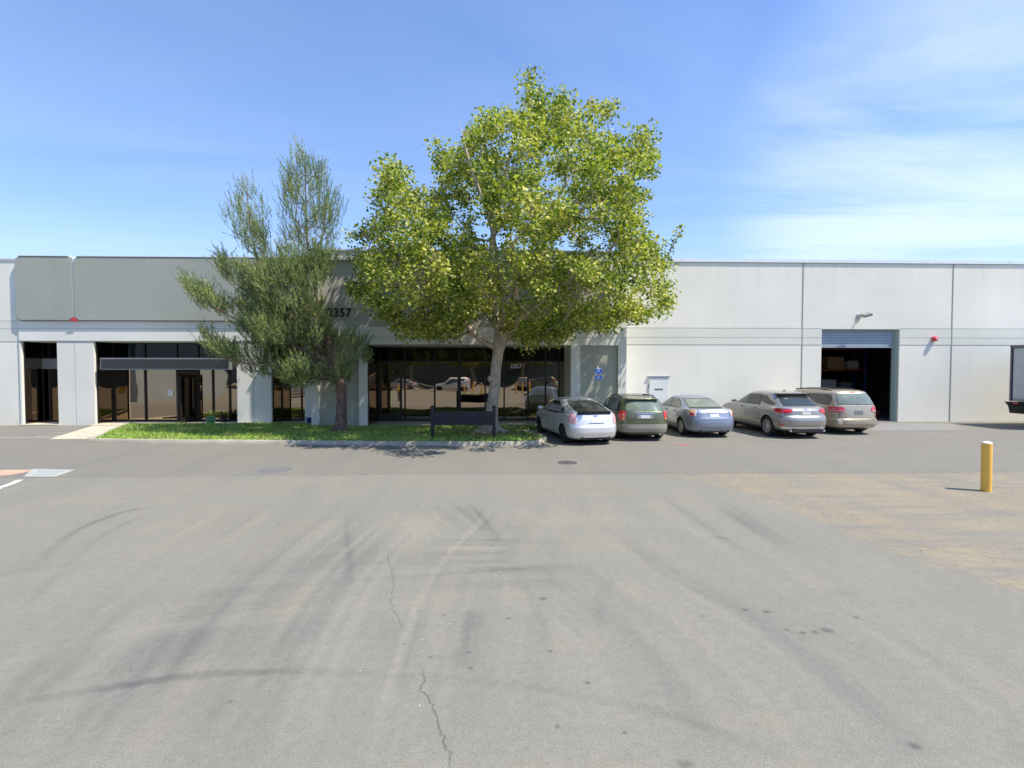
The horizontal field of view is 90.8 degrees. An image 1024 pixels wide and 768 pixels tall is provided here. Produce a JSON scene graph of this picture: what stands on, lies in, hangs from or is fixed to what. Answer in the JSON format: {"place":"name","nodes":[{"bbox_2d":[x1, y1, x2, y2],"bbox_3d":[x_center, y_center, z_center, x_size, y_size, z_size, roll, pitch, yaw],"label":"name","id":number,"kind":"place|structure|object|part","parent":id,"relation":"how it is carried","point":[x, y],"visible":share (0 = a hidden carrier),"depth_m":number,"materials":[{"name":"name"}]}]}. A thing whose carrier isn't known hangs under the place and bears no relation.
{"place":"outdoors","nodes":[
{"label":"outdoors","id":0,"kind":"place"},
{"bbox_2d":[50,426,116,439],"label":"path","id":1,"kind":"structure","parent":0,"point":[86,433],"depth_m":19.32,"materials":[{"name":"concrete"}]},
{"bbox_2d":[18,420,536,425],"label":"sidewalk","id":2,"kind":"structure","parent":0,"point":[390,423],"depth_m":22.86,"materials":[{"name":"concrete"}]},
{"bbox_2d":[206,410,219,422],"bbox_3d":[-13.274,1.442,22.324,0.563,0.667,0.739,0,2,-2],"label":"potted plant","id":3,"kind":"object","parent":2,"relation":"on","point":[210,417],"visible":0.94,"depth_m":22.28,"materials":[{"name":"green plant"}]},
{"bbox_2d":[216,410,229,421],"bbox_3d":[-13.322,1.453,23.250,0.697,0.589,0.676,-1,2,-41],"label":"potted plant","id":4,"kind":"object","parent":2,"relation":"on","point":[222,417],"visible":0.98,"depth_m":23.16,"materials":[{"name":"green plant"}]},
{"bbox_2d":[306,417,311,422],"bbox_3d":[-8.957,1.634,22.380,0.354,0.280,0.360,1,2,28],"label":"bucket","id":5,"kind":"object","parent":2,"relation":"on","point":[308,419],"visible":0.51,"depth_m":22.24,"materials":[{"name":"blue plastic"}]},
{"bbox_2d":[95,421,543,440],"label":"lawn","id":6,"kind":"structure","parent":0,"point":[527,428],"depth_m":18.37,"materials":[{"name":"plant"}]},
{"bbox_2d":[175,134,374,431],"bbox_3d":[-9.149,-3.926,19.060,8.106,11.666,5.326,0,2,-2],"label":"pine tree","id":7,"kind":"object","parent":6,"relation":"on","point":[267,320],"visible":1,"depth_m":18.25,"materials":[{"name":"green plant"}]},
{"bbox_2d":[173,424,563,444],"bbox_3d":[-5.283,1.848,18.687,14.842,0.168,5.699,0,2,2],"label":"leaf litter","id":8,"kind":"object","parent":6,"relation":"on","point":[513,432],"visible":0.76,"depth_m":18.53,"materials":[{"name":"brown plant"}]},
{"bbox_2d":[430,405,495,437],"bbox_3d":[-1.693,1.300,17.510,2.284,1.137,0.150,0,2,-2],"label":"post sign","id":9,"kind":"object","parent":6,"relation":"on","point":[463,417],"visible":0.89,"depth_m":17.48,"materials":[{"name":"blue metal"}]},
{"bbox_2d":[339,64,685,433],"bbox_3d":[0.616,-4.852,18.748,12.569,13.694,11.087,-1,2,-35],"label":"broadleaf tree","id":10,"kind":"object","parent":6,"relation":"on","point":[539,230],"visible":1,"depth_m":16.69,"materials":[{"name":"green plant"}]},
{"bbox_2d":[0,472,1023,767],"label":"parking lot","id":11,"kind":"structure","parent":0,"point":[620,620],"depth_m":4.99,"materials":[{"name":"grey asphalt"}]},
{"bbox_2d":[0,480,21,486],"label":"painted marking","id":12,"kind":"object","parent":11,"relation":"on","point":[13,482],"visible":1,"depth_m":10.96,"materials":[{"name":"white paint"}]},
{"bbox_2d":[980,441,992,491],"bbox_3d":[9.696,1.681,10.311,0.176,1.026,0.176,-1,2,-2],"label":"bollard","id":13,"kind":"object","parent":11,"relation":"on","point":[986,466],"visible":1,"depth_m":10.25,"materials":[{"name":"yellow metal"}]},
{"bbox_2d":[0,421,1023,477],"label":"road","id":14,"kind":"structure","parent":0,"point":[741,449],"depth_m":14.56,"materials":[{"name":"grey asphalt"}]},
{"bbox_2d":[0,470,30,475],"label":"painted area","id":15,"kind":"object","parent":14,"relation":"on","point":[7,472],"visible":1,"depth_m":12.27,"materials":[{"name":"paint"}]},
{"bbox_2d":[23,469,73,476],"bbox_3d":[-11.228,2.130,12.107,1.346,0.021,0.961,0,2,-2],"label":"utility cover","id":16,"kind":"object","parent":14,"relation":"on","point":[45,472],"visible":1,"depth_m":12.09,"materials":[{"name":"metal"}]},
{"bbox_2d":[254,466,295,473],"bbox_3d":[-5.836,2.122,12.448,0.940,0.010,0.940,0,2,-2],"label":"manhole cover","id":17,"kind":"object","parent":14,"relation":"on","point":[276,470],"visible":1,"depth_m":12.36,"materials":[{"name":"silver metal"}]},
{"bbox_2d":[87,422,547,445],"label":"kerb","id":18,"kind":"structure","parent":14,"relation":"on","point":[93,439],"depth_m":16.67,"materials":[{"name":"concrete"}]},
{"bbox_2d":[556,460,578,464],"bbox_3d":[1.478,2.093,13.429,0.640,0.010,0.640,0,2,-2],"label":"manhole cover","id":19,"kind":"object","parent":14,"relation":"on","point":[566,462],"visible":1,"depth_m":13.42,"materials":[{"name":"silver metal"}]},
{"bbox_2d":[536,394,615,442],"bbox_3d":[2.216,1.143,18.523,2.152,1.603,4.460,0,2,-14],"label":"parked hatchback","id":20,"kind":"object","parent":14,"relation":"on","point":[567,419],"visible":1,"depth_m":16.77,"materials":[{"name":"silver metal"}]},
{"bbox_3d":[1.495,0.791,18.404,0.219,0.384,2.100,0,2,-14],"label":"side window","id":21,"kind":"part","parent":20,"relation":"part of","materials":[{"name":"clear glass"}]},
{"bbox_3d":[2.545,0.753,17.190,1.162,0.290,1.096,0,2,-14],"label":"rear window","id":22,"kind":"part","parent":20,"relation":"part of","materials":[{"name":"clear glass"}]},
{"bbox_2d":[598,394,666,437],"bbox_3d":[4.508,1.137,19.667,2.152,1.548,4.830,0,2,-2],"label":"parked wagon","id":23,"kind":"object","parent":14,"relation":"on","point":[643,414],"visible":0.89,"depth_m":17.48,"materials":[{"name":"green paint"}]},
{"bbox_3d":[3.753,0.709,20.114,0.186,0.381,1.101,0,2,-2],"label":"side window","id":24,"kind":"part","parent":23,"relation":"part of","materials":[{"name":"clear glass"}]},
{"bbox_3d":[3.775,0.725,19.103,0.160,0.382,0.780,0,2,-2],"label":"side window","id":25,"kind":"part","parent":23,"relation":"part of","materials":[{"name":"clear glass"}]},
{"bbox_3d":[3.807,0.754,18.264,0.166,0.380,0.800,0,2,-2],"label":"side window","id":26,"kind":"part","parent":23,"relation":"part of","materials":[{"name":"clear glass"}]},
{"bbox_3d":[4.579,0.759,17.609,1.296,0.354,0.403,0,2,-2],"label":"rear window","id":27,"kind":"part","parent":23,"relation":"part of","materials":[{"name":"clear glass"}]},
{"bbox_2d":[660,394,733,434],"bbox_3d":[7.176,1.157,20.546,2.172,1.455,4.820,0,2,-3],"label":"parked sedan","id":28,"kind":"object","parent":14,"relation":"on","point":[687,413],"visible":0.88,"depth_m":18.70,"materials":[{"name":"blue paint"}]},
{"bbox_3d":[6.468,0.697,20.910,0.244,0.329,1.101,0,2,-3],"label":"side window","id":29,"kind":"part","parent":28,"relation":"part of","materials":[{"name":"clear glass"}]},
{"bbox_3d":[6.499,0.725,19.830,0.175,0.318,0.900,0,2,-3],"label":"side window","id":30,"kind":"part","parent":28,"relation":"part of","materials":[{"name":"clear glass"}]},
{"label":"rear window","id":31,"kind":"part","parent":28,"relation":"part of","materials":[{"name":"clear glass"}]},
{"bbox_2d":[722,390,825,435],"bbox_3d":[10.322,1.032,20.320,2.232,1.718,4.900,0,2,-4],"label":"parked suv","id":32,"kind":"object","parent":14,"relation":"on","point":[770,412],"visible":0.94,"depth_m":18.59,"materials":[{"name":"grey paint"}]},
{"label":"side window","id":33,"kind":"part","parent":32,"relation":"part of","materials":[{"name":"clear glass"}]},
{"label":"side window","id":34,"kind":"part","parent":32,"relation":"part of","materials":[{"name":"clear glass"}]},
{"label":"side window","id":35,"kind":"part","parent":32,"relation":"part of","materials":[{"name":"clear glass"}]},
{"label":"rear window","id":36,"kind":"part","parent":32,"relation":"part of","materials":[{"name":"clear glass"}]},
{"bbox_2d":[793,387,876,431],"bbox_3d":[12.926,0.995,21.437,2.232,1.725,4.990,0,2,-4],"label":"parked minivan","id":37,"kind":"object","parent":14,"relation":"on","point":[849,409],"visible":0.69,"depth_m":19.22,"materials":[{"name":"beige paint"}]},
{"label":"side window","id":38,"kind":"part","parent":37,"relation":"part of","materials":[{"name":"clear glass"}]},
{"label":"rear window","id":39,"kind":"part","parent":37,"relation":"part of","materials":[{"name":"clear glass"}]},
{"bbox_2d":[871,423,964,430],"bbox_3d":[17.236,1.841,21.877,5.704,0.001,2.911,0,2,-2],"label":"concrete apron","id":40,"kind":"object","parent":14,"relation":"on","point":[898,426],"visible":1,"depth_m":21.49,"materials":[{"name":"grey concrete"}]},
{"bbox_2d":[1005,345,1023,413],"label":"box truck","id":41,"kind":"object","parent":14,"relation":"on","point":[1016,389],"visible":1,"depth_m":22.04,"materials":[{"name":"metal"}]},
{"bbox_2d":[0,0,1023,260],"label":"sky","id":42,"kind":"structure","parent":0,"point":[791,129],"materials":[{"name":"blue"}]},
{"bbox_2d":[524,430,553,433],"bbox_3d":[1.208,1.884,20.290,2.574,0.001,2.340,0,2,-2],"label":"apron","id":43,"kind":"object","parent":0,"point":[546,431],"visible":0.33,"depth_m":20.08,"materials":[{"name":"concrete"}]},
{"bbox_2d":[875,411,879,418],"bbox_3d":[18.101,1.542,25.404,0.490,0.380,0.440,0,2,-2],"label":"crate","id":44,"kind":"object","parent":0,"point":[876,414],"visible":0.21,"depth_m":25.21,"materials":[{"name":"metal"}]},
{"bbox_2d":[875,408,889,421],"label":"floor","id":45,"kind":"structure","parent":0,"point":[884,414],"depth_m":26.98,"materials":[{"name":"concrete"}]},
{"bbox_2d":[821,348,866,391],"bbox_3d":[18.363,-0.459,28.607,2.800,4.188,1.000,0,2,-2],"label":"storage rack","id":46,"kind":"object","parent":45,"relation":"on","point":[864,370],"visible":0.29,"depth_m":28.13,"materials":[{"name":"blue metal"}]},
{"bbox_2d":[821,379,835,387],"bbox_3d":[17.715,0.046,28.550,0.800,0.602,0.706,0,2,-2],"label":"carton","id":47,"kind":"object","parent":46,"relation":"on","point":[827,383],"visible":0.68,"depth_m":28.20,"materials":[{"name":"grey"}]},
{"bbox_2d":[821,357,843,368],"bbox_3d":[18.065,-1.191,28.525,0.900,0.677,0.706,0,2,-2],"label":"carton","id":48,"kind":"object","parent":46,"relation":"on","point":[832,362],"visible":0.93,"depth_m":28.18,"materials":[{"name":"brown cardboard"}]},
{"bbox_2d":[836,382,851,387],"bbox_3d":[18.714,0.120,28.587,0.600,0.452,0.706,0,2,-2],"label":"carton","id":49,"kind":"object","parent":46,"relation":"on","point":[843,384],"visible":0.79,"depth_m":28.24,"materials":[{"name":"grey"}]},
{"bbox_2d":[843,361,857,368],"bbox_3d":[19.064,-1.080,28.563,0.600,0.452,0.706,0,2,-2],"label":"carton","id":50,"kind":"object","parent":46,"relation":"on","point":[850,364],"visible":0.82,"depth_m":28.22,"materials":[{"name":"grey"}]},
{"label":"ground","id":51,"kind":"structure","parent":0,"visible":0},
{"bbox_2d":[0,249,1023,425],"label":"warehouse building","id":52,"kind":"structure","parent":51,"relation":"on","point":[729,330],"depth_m":23.50,"materials":[{"name":"paint"}]},
{"bbox_2d":[23,342,58,423],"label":"window","id":53,"kind":"structure","parent":52,"relation":"in","point":[40,359],"depth_m":23.17,"materials":[{"name":"black glass"}]},
{"bbox_2d":[100,358,232,369],"bbox_3d":[-15.377,-0.897,22.529,5.620,0.532,0.362,0,2,-2],"label":"canopy","id":54,"kind":"object","parent":52,"relation":"attached to","point":[162,364],"visible":0.86,"depth_m":22.35,"materials":[{"name":"grey metal"}]},
{"bbox_2d":[96,342,237,423],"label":"window","id":55,"kind":"structure","parent":52,"relation":"in","point":[122,395],"depth_m":23.53,"materials":[{"name":"black glass"}]},
{"bbox_2d":[179,370,196,413],"bbox_3d":[-15.133,0.515,23.652,0.975,2.440,0.020,0,2,-2],"label":"doorway","id":56,"kind":"structure","parent":52,"relation":"in","point":[179,370],"depth_m":23.61,"materials":[{"name":"black"}]},
{"bbox_2d":[179,375,196,422],"bbox_3d":[-14.850,0.666,23.139,0.045,2.150,0.800,0,2,16],"label":"door","id":57,"kind":"structure","parent":52,"relation":"in","point":[187,382],"depth_m":23.11,"materials":[{"name":"black glass"}]},
{"bbox_2d":[272,343,304,421],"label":"window","id":58,"kind":"structure","parent":52,"relation":"in","point":[288,404],"depth_m":23.76,"materials":[{"name":"black glass"}]},
{"bbox_2d":[327,308,350,316],"bbox_3d":[-7.324,-3.037,21.412,1.015,0.371,0.036,0,2,-2],"label":"house number","id":59,"kind":"object","parent":52,"relation":"attached to","point":[341,309],"visible":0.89,"depth_m":21.39,"materials":[{"name":"black paint"}]},
{"bbox_2d":[368,346,563,424],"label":"window","id":60,"kind":"structure","parent":52,"relation":"in","point":[404,382],"depth_m":23.61,"materials":[{"name":"black glass"}]},
{"bbox_2d":[595,367,601,379],"bbox_3d":[3.749,-0.464,21.818,0.315,0.548,0.024,0,2,-2],"label":"parking sign","id":61,"kind":"object","parent":52,"relation":"attached to","point":[598,373],"visible":1,"depth_m":21.82,"materials":[{"name":"blue metal"}]},
{"bbox_2d":[648,376,669,402],"bbox_3d":[6.814,0.701,23.443,1.032,2.161,0.080,0,2,-2],"label":"electrical box","id":62,"kind":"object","parent":52,"relation":"attached to","point":[658,388],"depth_m":23.42,"materials":[{"name":"grey metal"}]},
{"bbox_2d":[857,312,872,318],"bbox_3d":[16.419,-3.191,23.473,0.450,0.312,0.460,0,2,-2],"label":"flood light","id":63,"kind":"object","parent":52,"relation":"attached to","point":[865,315],"visible":1,"depth_m":23.35,"materials":[{"name":"grey metal"}]}
]}

